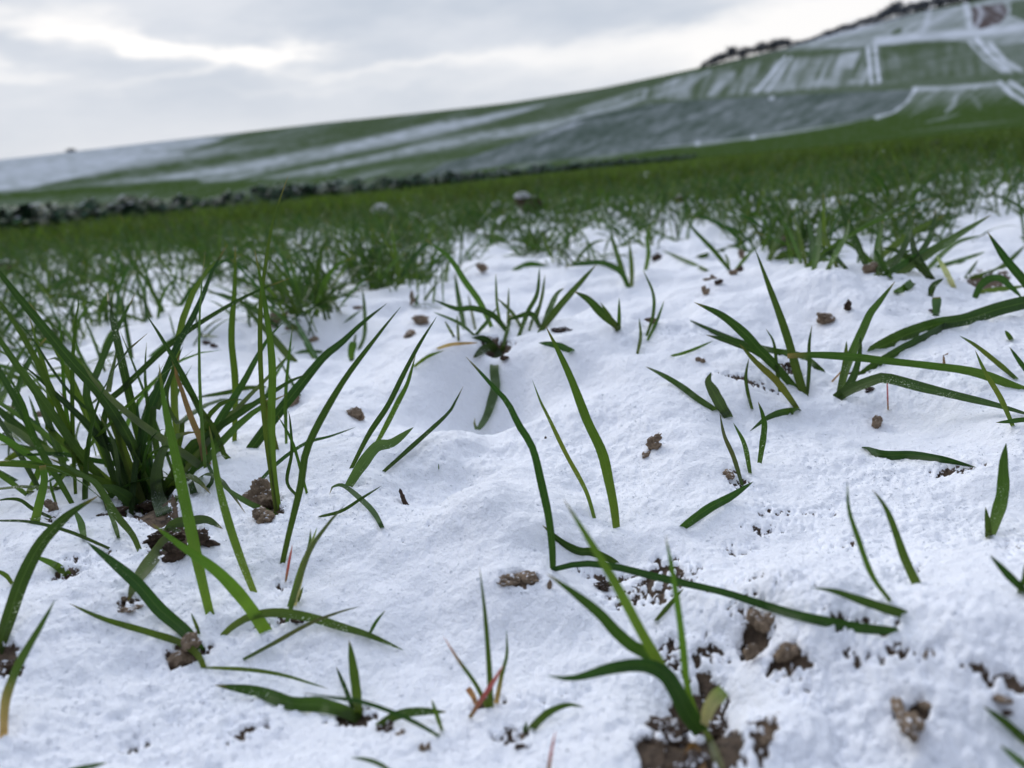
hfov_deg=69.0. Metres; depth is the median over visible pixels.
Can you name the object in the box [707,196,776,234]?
wheat tuft
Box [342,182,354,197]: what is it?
cover crop plant
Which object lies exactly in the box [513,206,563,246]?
wheat tuft
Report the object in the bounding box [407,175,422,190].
cover crop plant
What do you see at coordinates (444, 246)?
wheat tuft
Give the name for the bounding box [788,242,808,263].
wheat tuft
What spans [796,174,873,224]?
wheat tuft
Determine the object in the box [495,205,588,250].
wheat tuft
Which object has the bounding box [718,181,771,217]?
wheat tuft
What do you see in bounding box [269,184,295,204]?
cover crop plant
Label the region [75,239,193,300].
wheat tuft
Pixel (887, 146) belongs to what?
wheat field
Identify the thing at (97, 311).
wheat tuft
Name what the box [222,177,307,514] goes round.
wheat seedling
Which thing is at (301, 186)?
cover crop plant
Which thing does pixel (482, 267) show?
soil clod
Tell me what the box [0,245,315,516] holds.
wheat tuft
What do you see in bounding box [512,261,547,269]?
wheat shoot
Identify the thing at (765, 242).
wheat tuft
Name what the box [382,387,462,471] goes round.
wheat shoot
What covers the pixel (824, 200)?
wheat tuft
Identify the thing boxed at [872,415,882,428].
soil clod
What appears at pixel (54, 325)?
wheat tuft
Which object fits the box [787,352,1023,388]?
wheat shoot
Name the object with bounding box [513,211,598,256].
wheat tuft
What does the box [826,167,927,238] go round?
wheat tuft
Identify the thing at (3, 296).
wheat tuft
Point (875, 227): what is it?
wheat tuft
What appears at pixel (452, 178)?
cover crop plant
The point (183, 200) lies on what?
cover crop plant
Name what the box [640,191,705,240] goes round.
wheat tuft
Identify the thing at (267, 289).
wheat tuft
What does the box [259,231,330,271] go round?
wheat tuft
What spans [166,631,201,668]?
soil clod
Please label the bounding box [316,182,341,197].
cover crop plant
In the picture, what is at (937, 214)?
wheat tuft
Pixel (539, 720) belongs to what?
wheat seedling
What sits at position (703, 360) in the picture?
soil clod
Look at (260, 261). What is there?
wheat tuft
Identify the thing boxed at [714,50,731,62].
tree
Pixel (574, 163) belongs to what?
cover crop plant
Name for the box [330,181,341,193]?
cover crop plant
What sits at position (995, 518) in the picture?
wheat seedling
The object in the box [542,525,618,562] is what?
wheat shoot
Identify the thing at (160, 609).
wheat seedling
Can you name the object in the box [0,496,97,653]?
wheat shoot
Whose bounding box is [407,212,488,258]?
wheat tuft
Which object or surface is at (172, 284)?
wheat tuft
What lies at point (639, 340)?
wheat shoot
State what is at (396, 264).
wheat tuft
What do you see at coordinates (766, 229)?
wheat tuft
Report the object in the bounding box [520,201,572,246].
wheat tuft
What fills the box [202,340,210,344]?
soil clod
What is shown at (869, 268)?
soil clod
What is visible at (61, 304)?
wheat tuft
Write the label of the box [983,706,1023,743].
wheat shoot
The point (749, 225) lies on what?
wheat tuft
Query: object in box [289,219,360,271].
wheat tuft
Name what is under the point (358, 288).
wheat tuft
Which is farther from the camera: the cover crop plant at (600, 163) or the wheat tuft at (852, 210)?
the cover crop plant at (600, 163)
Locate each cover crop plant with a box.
[0,203,52,233]
[0,205,46,229]
[20,204,47,224]
[26,209,49,223]
[28,201,79,228]
[39,214,63,227]
[54,203,84,224]
[64,205,86,224]
[74,198,111,223]
[81,204,115,220]
[99,199,131,218]
[108,200,144,220]
[113,196,144,217]
[116,194,153,222]
[142,199,173,216]
[144,198,157,214]
[165,194,191,212]
[166,202,182,214]
[170,194,202,214]
[182,200,206,211]
[195,198,217,207]
[211,197,232,210]
[215,190,242,207]
[231,191,257,206]
[243,187,271,206]
[250,185,277,205]
[254,189,278,205]
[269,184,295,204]
[271,184,303,202]
[289,184,306,199]
[293,182,305,198]
[297,182,322,197]
[300,184,322,199]
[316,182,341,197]
[317,179,350,197]
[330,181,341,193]
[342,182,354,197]
[346,177,368,194]
[349,183,362,195]
[363,181,384,192]
[374,175,399,191]
[390,177,415,194]
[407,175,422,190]
[415,173,427,186]
[417,176,435,186]
[428,174,442,184]
[429,178,442,185]
[437,170,458,184]
[443,174,458,186]
[448,173,462,184]
[454,173,467,182]
[461,173,473,181]
[469,171,483,182]
[472,173,482,183]
[480,171,496,182]
[493,170,506,180]
[495,168,510,175]
[497,170,511,179]
[507,168,523,176]
[508,171,517,176]
[524,166,533,175]
[531,169,538,176]
[538,163,553,174]
[562,165,572,172]
[564,163,578,170]
[570,162,579,172]
[594,160,607,167]
[615,157,625,165]
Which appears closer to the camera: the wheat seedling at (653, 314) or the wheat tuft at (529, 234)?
the wheat seedling at (653, 314)
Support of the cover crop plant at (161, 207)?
on the ground
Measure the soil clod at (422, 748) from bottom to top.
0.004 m
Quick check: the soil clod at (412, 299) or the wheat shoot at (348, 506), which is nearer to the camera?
the wheat shoot at (348, 506)
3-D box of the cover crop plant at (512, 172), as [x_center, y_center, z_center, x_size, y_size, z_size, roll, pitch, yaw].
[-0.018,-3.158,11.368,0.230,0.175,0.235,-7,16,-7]
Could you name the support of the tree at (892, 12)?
on the hills
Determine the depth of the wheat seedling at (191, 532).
0.27 m
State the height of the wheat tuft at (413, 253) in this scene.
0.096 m
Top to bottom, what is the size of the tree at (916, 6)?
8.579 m
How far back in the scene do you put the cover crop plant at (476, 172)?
10.25 m
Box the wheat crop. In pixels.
[0,132,1023,302]
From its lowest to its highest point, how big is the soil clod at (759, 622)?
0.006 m
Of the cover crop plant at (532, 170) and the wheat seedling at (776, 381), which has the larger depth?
the cover crop plant at (532, 170)
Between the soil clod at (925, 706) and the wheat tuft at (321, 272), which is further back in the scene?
the wheat tuft at (321, 272)
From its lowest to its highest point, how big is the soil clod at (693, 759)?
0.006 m
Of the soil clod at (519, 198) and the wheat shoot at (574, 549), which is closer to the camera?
the wheat shoot at (574, 549)
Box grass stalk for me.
[886,383,888,409]
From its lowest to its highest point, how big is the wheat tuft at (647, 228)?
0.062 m
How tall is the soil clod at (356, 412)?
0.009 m
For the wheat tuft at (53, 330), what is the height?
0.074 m
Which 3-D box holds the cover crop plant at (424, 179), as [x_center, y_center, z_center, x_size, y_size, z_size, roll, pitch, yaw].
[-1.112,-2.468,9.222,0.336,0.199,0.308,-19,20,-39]
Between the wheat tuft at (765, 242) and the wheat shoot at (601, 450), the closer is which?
the wheat shoot at (601, 450)
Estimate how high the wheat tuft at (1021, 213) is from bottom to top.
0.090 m
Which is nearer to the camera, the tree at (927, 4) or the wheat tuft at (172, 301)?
the wheat tuft at (172, 301)
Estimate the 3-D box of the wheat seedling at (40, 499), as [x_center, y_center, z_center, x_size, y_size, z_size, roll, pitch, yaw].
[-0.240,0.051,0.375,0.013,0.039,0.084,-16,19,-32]
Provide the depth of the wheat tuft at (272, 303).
0.73 m
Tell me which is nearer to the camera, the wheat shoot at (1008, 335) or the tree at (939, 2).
the wheat shoot at (1008, 335)
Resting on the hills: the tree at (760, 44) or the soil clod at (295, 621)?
the tree at (760, 44)
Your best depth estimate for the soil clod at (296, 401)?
0.51 m
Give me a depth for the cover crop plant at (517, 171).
11.40 m
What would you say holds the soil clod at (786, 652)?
on the ground
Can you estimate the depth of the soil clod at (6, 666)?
0.23 m
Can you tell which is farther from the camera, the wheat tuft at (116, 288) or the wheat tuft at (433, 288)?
the wheat tuft at (116, 288)
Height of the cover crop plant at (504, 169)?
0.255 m
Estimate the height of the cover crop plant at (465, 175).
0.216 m
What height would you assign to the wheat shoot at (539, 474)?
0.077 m
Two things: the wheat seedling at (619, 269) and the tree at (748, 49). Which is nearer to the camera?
the wheat seedling at (619, 269)
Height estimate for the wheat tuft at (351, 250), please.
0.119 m
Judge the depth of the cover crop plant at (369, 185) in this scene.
8.41 m
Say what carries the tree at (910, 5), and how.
on the hills
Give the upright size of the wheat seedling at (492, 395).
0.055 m
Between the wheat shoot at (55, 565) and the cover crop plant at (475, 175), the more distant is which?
the cover crop plant at (475, 175)
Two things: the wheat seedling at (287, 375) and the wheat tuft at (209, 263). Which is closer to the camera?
the wheat seedling at (287, 375)
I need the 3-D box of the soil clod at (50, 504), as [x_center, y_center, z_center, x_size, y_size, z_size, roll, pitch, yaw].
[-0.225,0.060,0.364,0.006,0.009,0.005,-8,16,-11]
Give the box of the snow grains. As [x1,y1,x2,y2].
[0,261,1023,767]
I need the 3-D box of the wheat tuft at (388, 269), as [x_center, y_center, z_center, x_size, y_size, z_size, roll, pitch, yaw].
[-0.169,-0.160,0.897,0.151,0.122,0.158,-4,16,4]
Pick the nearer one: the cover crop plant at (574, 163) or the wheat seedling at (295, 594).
the wheat seedling at (295, 594)
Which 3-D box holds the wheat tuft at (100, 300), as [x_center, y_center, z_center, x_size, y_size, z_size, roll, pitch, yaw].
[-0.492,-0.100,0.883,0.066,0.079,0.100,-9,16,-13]
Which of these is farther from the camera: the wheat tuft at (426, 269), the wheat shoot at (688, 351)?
the wheat tuft at (426, 269)
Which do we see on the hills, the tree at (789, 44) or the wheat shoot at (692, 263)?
the tree at (789, 44)
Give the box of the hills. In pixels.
[0,0,1023,222]
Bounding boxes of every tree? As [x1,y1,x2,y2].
[703,58,719,66]
[712,53,725,63]
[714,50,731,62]
[724,45,742,60]
[734,49,747,58]
[739,45,756,57]
[749,44,761,55]
[754,42,773,53]
[755,41,766,53]
[763,38,791,51]
[784,40,793,47]
[860,15,872,25]
[873,10,893,21]
[882,7,897,19]
[884,0,905,16]
[897,5,913,16]
[899,0,917,14]
[910,1,922,12]
[916,0,925,10]
[920,0,936,10]
[933,0,947,7]
[943,0,956,5]
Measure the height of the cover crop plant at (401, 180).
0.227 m
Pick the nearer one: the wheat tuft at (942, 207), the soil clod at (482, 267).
the soil clod at (482, 267)
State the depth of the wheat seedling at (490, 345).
0.52 m
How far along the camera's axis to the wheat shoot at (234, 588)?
0.25 m
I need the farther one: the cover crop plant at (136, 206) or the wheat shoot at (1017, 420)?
the cover crop plant at (136, 206)
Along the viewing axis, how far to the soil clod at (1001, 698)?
0.18 m
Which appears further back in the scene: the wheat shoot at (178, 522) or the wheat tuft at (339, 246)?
the wheat tuft at (339, 246)
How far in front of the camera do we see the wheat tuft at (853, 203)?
1.27 m
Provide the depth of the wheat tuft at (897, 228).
1.05 m
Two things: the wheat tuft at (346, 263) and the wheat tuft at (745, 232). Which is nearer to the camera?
the wheat tuft at (346, 263)
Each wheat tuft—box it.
[0,240,84,329]
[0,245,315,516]
[0,248,61,338]
[0,249,100,307]
[0,270,74,308]
[0,272,121,339]
[0,276,22,313]
[0,278,56,311]
[0,283,39,316]
[0,284,104,342]
[0,287,128,388]
[0,297,63,346]
[0,300,43,337]
[0,304,36,349]
[0,312,58,356]
[0,338,45,454]
[1,270,44,338]
[1,286,105,352]
[1,324,66,389]
[2,253,94,334]
[2,284,64,315]
[5,256,54,304]
[6,270,96,323]
[7,289,37,316]
[13,263,114,311]
[14,259,29,311]
[15,279,138,328]
[22,287,97,340]
[27,235,127,298]
[37,292,174,371]
[49,253,181,313]
[52,270,122,326]
[62,280,135,322]
[67,244,127,290]
[71,255,140,324]
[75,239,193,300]
[97,262,180,322]
[119,213,245,319]
[133,270,194,306]
[136,247,210,282]
[146,253,197,293]
[156,264,198,306]
[159,218,366,314]
[166,232,258,278]
[168,295,228,345]
[181,243,272,287]
[185,239,261,280]
[188,240,271,296]
[198,239,233,280]
[199,231,284,286]
[208,270,310,326]
[209,256,375,327]
[216,233,278,266]
[220,246,258,275]
[222,213,320,286]
[223,239,318,308]
[230,250,359,331]
[230,262,293,300]
[237,252,286,294]
[238,226,352,298]
[243,246,378,313]
[249,243,349,309]
[252,253,335,309]
[253,232,301,269]
[253,234,351,318]
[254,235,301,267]
[256,255,348,307]
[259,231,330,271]
[260,237,363,300]
[261,234,349,308]
[263,237,343,294]
[270,211,360,272]
[270,259,305,293]
[271,280,361,339]
[272,203,390,285]
[275,266,347,305]
[276,253,377,292]
[279,244,355,275]
[285,218,345,266]
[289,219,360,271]
[303,229,368,257]
[310,232,334,258]
[319,246,401,279]
[320,234,376,265]
[321,224,435,279]
[326,213,405,257]
[327,203,441,289]
[327,217,419,282]
[329,227,393,285]
[331,219,408,290]
[333,219,412,282]
[333,250,360,277]
[339,247,417,284]
[344,216,441,288]
[345,232,411,272]
[347,220,454,278]
[348,215,435,290]
[356,245,410,292]
[359,224,456,271]
[365,223,415,258]
[368,232,440,280]
[368,244,435,291]
[372,242,439,284]
[373,232,492,284]
[378,213,432,263]
[387,204,469,270]
[387,228,423,265]
[387,243,454,281]
[390,262,439,278]
[394,215,443,259]
[399,224,442,251]
[406,260,443,307]
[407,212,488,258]
[408,234,444,282]
[421,217,501,261]
[425,239,544,340]
[430,225,462,261]
[432,227,457,246]
[479,198,560,252]
[492,210,571,257]
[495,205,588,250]
[498,216,543,255]
[499,221,563,253]
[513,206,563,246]
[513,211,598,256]
[513,218,553,252]
[513,220,547,244]
[516,212,589,255]
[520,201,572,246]
[533,223,584,266]
[536,206,658,267]
[553,214,587,248]
[557,206,597,241]
[567,229,608,260]
[594,223,644,247]
[600,181,671,233]
[600,200,665,246]
[608,198,658,232]
[614,218,668,248]
[627,186,694,231]
[632,215,665,239]
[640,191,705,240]
[693,185,760,239]
[697,169,816,249]
[699,176,778,220]
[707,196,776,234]
[710,185,763,225]
[712,193,785,225]
[716,176,773,218]
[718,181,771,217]
[722,191,805,249]
[722,207,762,233]
[723,217,768,245]
[727,204,770,237]
[728,198,834,260]
[729,161,932,267]
[729,177,773,215]
[736,210,797,251]
[736,219,775,244]
[741,204,817,243]
[746,184,828,235]
[754,199,834,249]
[755,193,811,232]
[757,184,837,227]
[758,182,933,262]
[764,190,829,245]
[766,199,868,269]
[770,191,834,226]
[770,210,812,244]
[774,192,801,224]
[782,181,868,244]
[785,196,830,235]
[786,182,889,220]
[786,210,846,256]
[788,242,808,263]
[793,193,844,242]
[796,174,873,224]
[796,202,867,239]
[819,197,852,232]
[825,181,867,221]
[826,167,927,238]
[826,188,882,235]
[826,201,907,243]
[833,187,871,224]
[834,178,906,223]
[835,189,888,215]
[836,172,926,218]
[836,199,951,245]
[845,150,936,222]
[846,189,908,232]
[849,161,947,234]
[853,185,897,223]
[857,233,875,262]
[858,206,891,237]
[861,187,959,243]
[866,178,959,225]
[871,179,1017,242]
[873,210,989,287]
[874,179,976,240]
[880,175,982,232]
[891,170,954,217]
[898,192,959,229]
[902,175,959,227]
[912,189,955,226]
[923,171,1023,212]
[928,182,992,215]
[956,176,1000,215]
[986,168,1023,210]
[1014,185,1023,242]
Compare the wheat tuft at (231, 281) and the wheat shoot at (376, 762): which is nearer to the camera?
the wheat shoot at (376, 762)
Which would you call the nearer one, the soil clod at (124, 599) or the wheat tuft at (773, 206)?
the soil clod at (124, 599)
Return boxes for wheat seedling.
[0,339,46,468]
[26,465,55,521]
[50,458,141,551]
[71,542,327,688]
[159,366,257,614]
[215,641,444,736]
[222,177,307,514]
[261,308,399,581]
[265,325,300,449]
[285,505,344,622]
[293,315,323,359]
[345,355,415,486]
[348,288,366,360]
[414,335,499,366]
[444,566,508,717]
[473,315,511,429]
[523,703,582,732]
[537,265,620,332]
[546,500,728,767]
[568,226,650,287]
[643,271,663,339]
[680,402,766,528]
[687,219,753,269]
[690,249,824,396]
[740,345,800,430]
[811,482,906,618]
[833,282,1023,413]
[928,246,1023,298]
[984,444,1009,536]
[990,555,1023,593]
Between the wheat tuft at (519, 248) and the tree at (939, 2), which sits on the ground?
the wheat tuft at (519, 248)
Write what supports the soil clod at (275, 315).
on the ground
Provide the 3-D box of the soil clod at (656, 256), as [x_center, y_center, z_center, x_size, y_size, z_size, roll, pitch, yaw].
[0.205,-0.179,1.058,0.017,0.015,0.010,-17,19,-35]
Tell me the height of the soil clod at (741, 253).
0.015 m
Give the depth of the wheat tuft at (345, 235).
1.32 m
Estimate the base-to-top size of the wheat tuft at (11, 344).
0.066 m
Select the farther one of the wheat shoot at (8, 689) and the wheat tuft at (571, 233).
the wheat tuft at (571, 233)
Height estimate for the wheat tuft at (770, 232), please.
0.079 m
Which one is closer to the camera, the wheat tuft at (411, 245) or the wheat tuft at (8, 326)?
the wheat tuft at (8, 326)
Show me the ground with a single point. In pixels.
(600, 353)
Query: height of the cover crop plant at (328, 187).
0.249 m
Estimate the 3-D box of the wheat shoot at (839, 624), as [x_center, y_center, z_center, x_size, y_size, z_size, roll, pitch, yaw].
[0.061,0.066,0.233,0.114,0.013,0.009,7,20,38]
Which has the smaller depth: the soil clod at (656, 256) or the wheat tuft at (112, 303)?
the wheat tuft at (112, 303)
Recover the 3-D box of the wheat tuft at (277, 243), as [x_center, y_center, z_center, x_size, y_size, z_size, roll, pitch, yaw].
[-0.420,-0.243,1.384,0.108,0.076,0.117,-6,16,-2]
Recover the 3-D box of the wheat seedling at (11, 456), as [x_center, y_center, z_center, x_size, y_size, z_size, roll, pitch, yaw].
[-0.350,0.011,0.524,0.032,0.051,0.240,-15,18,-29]
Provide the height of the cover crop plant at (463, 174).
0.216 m
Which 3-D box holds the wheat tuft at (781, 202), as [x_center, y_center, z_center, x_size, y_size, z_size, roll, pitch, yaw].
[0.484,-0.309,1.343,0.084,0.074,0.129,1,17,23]
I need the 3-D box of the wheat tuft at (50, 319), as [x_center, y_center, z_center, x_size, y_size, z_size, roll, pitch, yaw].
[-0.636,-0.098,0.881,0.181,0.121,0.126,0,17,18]
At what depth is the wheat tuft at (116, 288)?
1.01 m
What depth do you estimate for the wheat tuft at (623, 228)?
1.43 m
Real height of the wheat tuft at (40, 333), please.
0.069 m
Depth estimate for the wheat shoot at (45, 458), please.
0.38 m
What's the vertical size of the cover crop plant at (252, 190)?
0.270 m
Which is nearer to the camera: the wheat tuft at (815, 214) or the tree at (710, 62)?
the wheat tuft at (815, 214)
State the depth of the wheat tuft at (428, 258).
1.10 m
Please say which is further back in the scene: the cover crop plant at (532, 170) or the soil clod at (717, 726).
the cover crop plant at (532, 170)
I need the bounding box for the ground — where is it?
[0,145,1023,767]
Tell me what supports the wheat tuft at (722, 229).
on the ground
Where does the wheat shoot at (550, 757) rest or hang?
on the ground
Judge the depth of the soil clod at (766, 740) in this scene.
0.18 m
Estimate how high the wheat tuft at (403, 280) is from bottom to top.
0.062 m
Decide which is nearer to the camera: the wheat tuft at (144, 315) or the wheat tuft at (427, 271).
the wheat tuft at (144, 315)
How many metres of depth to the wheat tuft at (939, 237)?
1.00 m
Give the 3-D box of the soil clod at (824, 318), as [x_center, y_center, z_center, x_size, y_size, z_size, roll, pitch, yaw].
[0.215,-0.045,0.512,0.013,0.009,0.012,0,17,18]
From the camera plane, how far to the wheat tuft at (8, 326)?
0.87 m
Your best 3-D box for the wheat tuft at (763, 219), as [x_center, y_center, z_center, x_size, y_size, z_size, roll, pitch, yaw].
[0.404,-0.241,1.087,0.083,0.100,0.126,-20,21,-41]
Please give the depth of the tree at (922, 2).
517.73 m
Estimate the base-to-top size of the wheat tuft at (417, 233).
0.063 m
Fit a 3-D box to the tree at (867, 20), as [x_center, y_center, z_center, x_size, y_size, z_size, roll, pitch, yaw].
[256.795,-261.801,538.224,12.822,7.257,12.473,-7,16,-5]
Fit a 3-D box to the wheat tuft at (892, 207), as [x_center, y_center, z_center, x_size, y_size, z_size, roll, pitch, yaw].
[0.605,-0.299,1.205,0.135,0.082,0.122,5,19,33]
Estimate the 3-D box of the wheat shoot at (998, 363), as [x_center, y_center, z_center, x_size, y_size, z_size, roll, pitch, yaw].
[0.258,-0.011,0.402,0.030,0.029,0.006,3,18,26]
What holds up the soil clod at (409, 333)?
on the ground
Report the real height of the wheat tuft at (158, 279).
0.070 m
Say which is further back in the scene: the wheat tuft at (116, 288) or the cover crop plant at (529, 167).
the cover crop plant at (529, 167)
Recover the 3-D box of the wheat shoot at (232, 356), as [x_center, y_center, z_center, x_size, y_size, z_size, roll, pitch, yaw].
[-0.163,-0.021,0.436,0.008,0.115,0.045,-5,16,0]
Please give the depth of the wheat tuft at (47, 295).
1.06 m
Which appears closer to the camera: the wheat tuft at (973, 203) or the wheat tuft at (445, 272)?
the wheat tuft at (445, 272)
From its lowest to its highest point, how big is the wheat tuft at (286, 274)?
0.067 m
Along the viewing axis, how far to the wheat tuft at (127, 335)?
0.63 m
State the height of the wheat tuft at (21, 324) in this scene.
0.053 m
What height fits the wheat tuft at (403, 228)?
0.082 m
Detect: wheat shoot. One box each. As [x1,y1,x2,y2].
[0,407,49,446]
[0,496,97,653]
[0,497,52,517]
[0,519,109,549]
[0,570,12,583]
[0,600,54,737]
[3,421,54,451]
[7,373,73,503]
[39,557,70,576]
[70,291,78,493]
[72,762,105,767]
[75,512,86,536]
[128,528,180,601]
[153,524,271,633]
[164,515,222,530]
[197,385,266,397]
[220,608,402,649]
[228,247,238,441]
[241,302,297,361]
[242,607,357,660]
[246,303,386,447]
[319,486,380,516]
[330,483,383,527]
[349,318,435,468]
[350,757,388,767]
[369,611,384,632]
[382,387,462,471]
[466,357,555,567]
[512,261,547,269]
[532,380,595,517]
[539,341,573,352]
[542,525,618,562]
[546,327,619,527]
[547,730,555,767]
[551,560,898,634]
[636,319,641,353]
[645,366,716,410]
[654,588,683,620]
[663,250,708,271]
[671,341,711,356]
[696,230,760,258]
[705,373,732,418]
[744,359,752,408]
[766,329,779,392]
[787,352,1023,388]
[806,327,811,393]
[858,307,981,375]
[862,447,975,467]
[867,296,1023,351]
[873,491,920,583]
[893,279,914,293]
[932,297,941,315]
[960,336,1017,378]
[975,351,1014,425]
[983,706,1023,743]
[988,233,1023,287]
[996,417,1023,422]
[1001,746,1023,767]
[1005,331,1012,340]
[1010,348,1023,370]
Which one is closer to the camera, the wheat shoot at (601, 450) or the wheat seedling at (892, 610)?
the wheat seedling at (892, 610)
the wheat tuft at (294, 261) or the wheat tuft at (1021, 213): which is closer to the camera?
the wheat tuft at (1021, 213)
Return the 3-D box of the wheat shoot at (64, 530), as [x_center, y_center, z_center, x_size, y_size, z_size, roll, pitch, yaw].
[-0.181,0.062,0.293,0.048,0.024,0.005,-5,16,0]
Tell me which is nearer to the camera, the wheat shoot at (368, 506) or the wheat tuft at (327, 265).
the wheat shoot at (368, 506)
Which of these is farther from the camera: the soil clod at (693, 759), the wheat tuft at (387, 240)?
the wheat tuft at (387, 240)
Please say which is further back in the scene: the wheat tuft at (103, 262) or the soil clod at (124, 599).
the wheat tuft at (103, 262)
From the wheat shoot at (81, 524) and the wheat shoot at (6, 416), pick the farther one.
the wheat shoot at (6, 416)
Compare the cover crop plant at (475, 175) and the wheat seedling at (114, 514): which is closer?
the wheat seedling at (114, 514)
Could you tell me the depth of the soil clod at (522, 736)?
0.20 m
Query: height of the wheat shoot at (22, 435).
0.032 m
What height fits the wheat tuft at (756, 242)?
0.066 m
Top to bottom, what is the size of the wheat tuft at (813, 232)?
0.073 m
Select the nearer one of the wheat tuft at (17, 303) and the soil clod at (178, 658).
the soil clod at (178, 658)
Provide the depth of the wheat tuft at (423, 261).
1.12 m
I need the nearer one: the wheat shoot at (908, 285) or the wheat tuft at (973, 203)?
the wheat shoot at (908, 285)
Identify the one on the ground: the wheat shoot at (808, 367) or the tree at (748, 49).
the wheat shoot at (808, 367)
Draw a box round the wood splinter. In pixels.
[399,489,408,504]
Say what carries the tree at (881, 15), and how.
on the hills
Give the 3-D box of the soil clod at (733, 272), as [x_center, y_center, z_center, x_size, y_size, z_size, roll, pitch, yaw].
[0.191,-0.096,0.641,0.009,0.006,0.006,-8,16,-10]
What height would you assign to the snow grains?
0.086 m
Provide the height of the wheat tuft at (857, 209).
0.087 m
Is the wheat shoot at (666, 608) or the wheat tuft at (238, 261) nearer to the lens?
the wheat shoot at (666, 608)
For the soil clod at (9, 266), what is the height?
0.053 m
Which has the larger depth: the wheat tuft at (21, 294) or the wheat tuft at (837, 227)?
the wheat tuft at (21, 294)
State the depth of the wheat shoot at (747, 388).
0.41 m
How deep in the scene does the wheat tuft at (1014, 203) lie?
1.12 m
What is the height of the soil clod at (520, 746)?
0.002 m
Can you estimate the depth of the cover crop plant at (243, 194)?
7.30 m
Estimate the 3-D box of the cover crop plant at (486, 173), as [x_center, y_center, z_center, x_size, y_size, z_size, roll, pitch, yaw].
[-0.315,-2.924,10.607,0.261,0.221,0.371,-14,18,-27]
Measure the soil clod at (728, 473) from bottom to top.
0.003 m
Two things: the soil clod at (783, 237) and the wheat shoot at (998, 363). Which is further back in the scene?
the soil clod at (783, 237)
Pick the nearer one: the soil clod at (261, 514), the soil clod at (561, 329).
the soil clod at (261, 514)
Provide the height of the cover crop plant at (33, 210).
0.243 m
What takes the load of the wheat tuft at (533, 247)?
on the ground
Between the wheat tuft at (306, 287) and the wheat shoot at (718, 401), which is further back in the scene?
the wheat tuft at (306, 287)
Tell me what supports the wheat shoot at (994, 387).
on the ground
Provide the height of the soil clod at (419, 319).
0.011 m
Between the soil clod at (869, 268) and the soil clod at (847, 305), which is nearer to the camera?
the soil clod at (847, 305)
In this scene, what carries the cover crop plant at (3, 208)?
on the ground
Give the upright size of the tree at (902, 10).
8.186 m
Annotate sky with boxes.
[0,0,966,159]
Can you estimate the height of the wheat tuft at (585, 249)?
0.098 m
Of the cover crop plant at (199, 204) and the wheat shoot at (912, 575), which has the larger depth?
the cover crop plant at (199, 204)
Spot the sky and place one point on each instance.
(79, 75)
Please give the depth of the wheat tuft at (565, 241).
1.08 m
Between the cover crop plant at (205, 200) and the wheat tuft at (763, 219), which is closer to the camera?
the wheat tuft at (763, 219)
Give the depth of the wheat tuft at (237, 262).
1.36 m
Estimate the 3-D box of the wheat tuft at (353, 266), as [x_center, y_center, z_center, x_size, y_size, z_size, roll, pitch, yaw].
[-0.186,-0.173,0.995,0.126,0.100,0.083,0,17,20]
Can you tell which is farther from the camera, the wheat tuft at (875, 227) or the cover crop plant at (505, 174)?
the cover crop plant at (505, 174)
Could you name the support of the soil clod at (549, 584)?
on the ground
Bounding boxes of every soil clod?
[0,259,15,271]
[0,659,14,676]
[44,499,58,511]
[96,506,128,516]
[117,604,143,612]
[121,498,168,514]
[121,597,131,602]
[142,529,185,548]
[161,541,187,562]
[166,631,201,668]
[197,527,219,547]
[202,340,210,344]
[242,477,272,508]
[252,505,274,523]
[269,311,287,325]
[290,396,299,406]
[291,619,303,623]
[309,336,318,341]
[346,406,362,419]
[358,413,364,420]
[371,203,395,217]
[376,720,393,732]
[395,728,405,734]
[403,329,415,337]
[409,290,415,304]
[411,315,428,324]
[419,742,430,751]
[476,263,487,271]
[496,570,538,588]
[500,355,508,360]
[514,192,541,212]
[514,743,529,749]
[520,733,525,739]
[547,579,551,588]
[550,326,572,331]
[593,580,610,591]
[642,451,650,458]
[645,433,661,449]
[645,715,690,747]
[651,253,661,260]
[666,750,710,767]
[674,194,687,202]
[695,357,705,362]
[697,714,726,741]
[701,285,709,294]
[702,274,716,280]
[714,279,722,284]
[722,469,734,479]
[728,269,737,274]
[737,265,743,271]
[738,249,744,258]
[743,643,758,660]
[745,608,774,633]
[759,736,773,746]
[773,641,799,663]
[780,235,794,249]
[816,312,835,324]
[843,299,851,310]
[862,262,877,273]
[865,387,874,392]
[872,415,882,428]
[890,697,924,742]
[918,701,931,711]
[923,650,934,658]
[992,694,1013,703]
[1002,710,1013,715]
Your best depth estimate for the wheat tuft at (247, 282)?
1.14 m
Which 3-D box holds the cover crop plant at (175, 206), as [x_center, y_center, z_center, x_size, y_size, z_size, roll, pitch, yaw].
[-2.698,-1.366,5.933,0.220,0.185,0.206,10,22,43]
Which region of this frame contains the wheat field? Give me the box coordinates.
[0,126,1023,257]
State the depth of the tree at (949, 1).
517.65 m
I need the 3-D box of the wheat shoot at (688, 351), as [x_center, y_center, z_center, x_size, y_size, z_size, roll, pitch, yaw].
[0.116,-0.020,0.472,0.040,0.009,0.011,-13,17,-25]
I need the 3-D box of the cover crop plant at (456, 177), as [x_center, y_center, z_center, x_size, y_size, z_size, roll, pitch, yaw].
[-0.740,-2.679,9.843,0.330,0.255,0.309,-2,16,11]
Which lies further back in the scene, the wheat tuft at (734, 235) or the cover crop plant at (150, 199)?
the cover crop plant at (150, 199)
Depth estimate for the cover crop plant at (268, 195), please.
7.35 m
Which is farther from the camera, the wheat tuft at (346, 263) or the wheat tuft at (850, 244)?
the wheat tuft at (346, 263)
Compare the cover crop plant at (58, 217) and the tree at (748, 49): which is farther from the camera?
the tree at (748, 49)
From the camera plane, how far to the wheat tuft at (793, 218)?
1.15 m
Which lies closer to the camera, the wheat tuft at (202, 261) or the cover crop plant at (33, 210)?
the wheat tuft at (202, 261)

